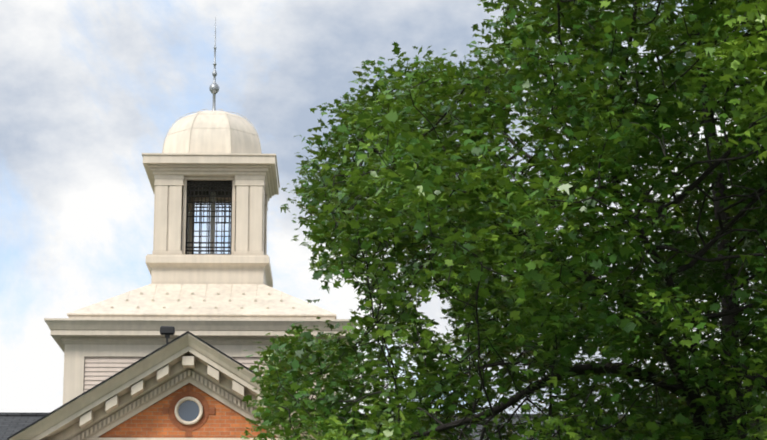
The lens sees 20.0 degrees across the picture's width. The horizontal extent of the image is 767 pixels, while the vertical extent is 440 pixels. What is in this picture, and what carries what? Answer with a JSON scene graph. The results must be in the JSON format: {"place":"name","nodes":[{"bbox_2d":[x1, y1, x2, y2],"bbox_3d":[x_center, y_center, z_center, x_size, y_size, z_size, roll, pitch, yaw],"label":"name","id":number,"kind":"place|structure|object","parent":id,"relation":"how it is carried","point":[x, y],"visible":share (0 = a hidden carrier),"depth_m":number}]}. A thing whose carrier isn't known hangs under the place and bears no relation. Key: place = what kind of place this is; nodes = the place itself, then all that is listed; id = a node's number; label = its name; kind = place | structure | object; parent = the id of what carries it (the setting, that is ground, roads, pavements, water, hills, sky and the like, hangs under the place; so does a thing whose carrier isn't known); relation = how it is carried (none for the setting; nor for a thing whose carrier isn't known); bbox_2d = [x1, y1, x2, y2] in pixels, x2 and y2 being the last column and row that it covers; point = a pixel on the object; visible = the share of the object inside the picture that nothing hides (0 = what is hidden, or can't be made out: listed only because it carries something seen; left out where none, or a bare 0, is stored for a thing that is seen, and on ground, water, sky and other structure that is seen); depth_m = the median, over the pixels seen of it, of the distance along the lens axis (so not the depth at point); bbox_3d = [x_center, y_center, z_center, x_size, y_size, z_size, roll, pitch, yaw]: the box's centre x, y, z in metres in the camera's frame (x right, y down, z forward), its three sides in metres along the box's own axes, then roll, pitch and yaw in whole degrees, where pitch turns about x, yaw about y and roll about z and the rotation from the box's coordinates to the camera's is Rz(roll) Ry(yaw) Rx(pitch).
{"place":"outdoors","nodes":[
{"label":"outdoors","id":0,"kind":"place"},
{"bbox_2d":[98,383,277,437],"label":"brick gable wall","id":1,"kind":"structure","parent":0,"point":[154,421],"depth_m":41.68},
{"bbox_2d":[7,331,344,439],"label":"portico roof","id":2,"kind":"structure","parent":1,"relation":"on","point":[75,398],"depth_m":41.19},
{"bbox_2d":[160,326,174,334],"bbox_3d":[-4.395,2.252,44.199,0.300,0.170,0.160,0,-13,-1],"label":"floodlight","id":3,"kind":"object","parent":2,"relation":"on","point":[167,330],"visible":0.98,"depth_m":44.13},
{"bbox_2d":[9,333,351,439],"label":"pediment cornice","id":4,"kind":"structure","parent":1,"relation":"attached to","point":[135,389],"depth_m":41.45},
{"bbox_2d":[163,385,214,436],"bbox_3d":[-3.736,3.669,41.734,0.999,0.999,0.030,0,-13,-1],"label":"brick window surround","id":5,"kind":"object","parent":1,"relation":"attached to","point":[207,410],"visible":0.81,"depth_m":41.72},
{"bbox_2d":[175,397,202,424],"bbox_3d":[-3.736,3.663,41.710,0.544,0.544,0.080,0,-13,-1],"label":"round window frame","id":6,"kind":"object","parent":1,"relation":"in","point":[178,404],"visible":1,"depth_m":41.68},
{"bbox_2d":[178,400,199,420],"bbox_3d":[-3.736,3.667,41.727,0.420,0.420,0.001,0,-13,-1],"label":"window pane","id":7,"kind":"structure","parent":6,"relation":"in","point":[188,410],"depth_m":41.73},
{"bbox_2d":[83,357,315,408],"bbox_3d":[-3.848,4.976,47.594,5.632,3.070,5.632,0,-13,-1],"label":"louvered siding","id":8,"kind":"object","parent":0,"point":[97,370],"visible":0.02,"depth_m":45.13},
{"bbox_2d":[188,182,230,194],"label":"ceiling","id":9,"kind":"structure","parent":0,"point":[207,192],"depth_m":48.83},
{"bbox_2d":[0,0,764,413],"label":"sky","id":10,"kind":"structure","parent":0,"point":[88,88]},
{"bbox_2d":[231,0,766,439],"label":"oak tree","id":11,"kind":"object","parent":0,"point":[515,293],"depth_m":25.05},
{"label":"block walls","id":12,"kind":"object","parent":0,"visible":0},
{"bbox_2d":[44,318,355,405],"bbox_3d":[-3.848,4.617,47.677,6.450,3.805,6.450,0,-13,-1],"label":"tower base","id":13,"kind":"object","parent":12,"relation":"on","point":[77,340],"depth_m":45.04},
{"bbox_2d":[67,283,335,318],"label":"tower roof","id":14,"kind":"structure","parent":13,"relation":"on","point":[207,301],"depth_m":45.92},
{"bbox_2d":[142,153,279,286],"bbox_3d":[-3.848,0.411,48.648,2.940,3.160,2.940,0,-13,-1],"label":"cupola","id":15,"kind":"object","parent":14,"relation":"on","point":[254,178],"visible":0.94,"depth_m":47.56},
{"bbox_2d":[185,181,235,254],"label":"cupola grilles","id":16,"kind":"object","parent":15,"relation":"in","point":[200,222],"visible":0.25,"depth_m":47.83},
{"bbox_2d":[162,109,261,153],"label":"dome","id":17,"kind":"structure","parent":15,"relation":"on","point":[209,131],"depth_m":48.28},
{"bbox_2d":[209,17,219,110],"bbox_3d":[-3.848,-3.516,49.555,0.236,2.320,0.236,0,-13,-1],"label":"finial","id":18,"kind":"object","parent":17,"relation":"on","point":[214,88],"visible":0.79,"depth_m":49.40},
{"bbox_2d":[210,192,215,253],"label":"pillar","id":19,"kind":"structure","parent":15,"relation":"attached to","point":[212,229],"depth_m":48.97},
{"bbox_2d":[0,412,763,439],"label":"roof","id":20,"kind":"structure","parent":12,"relation":"on","point":[11,423],"depth_m":47.74}
]}

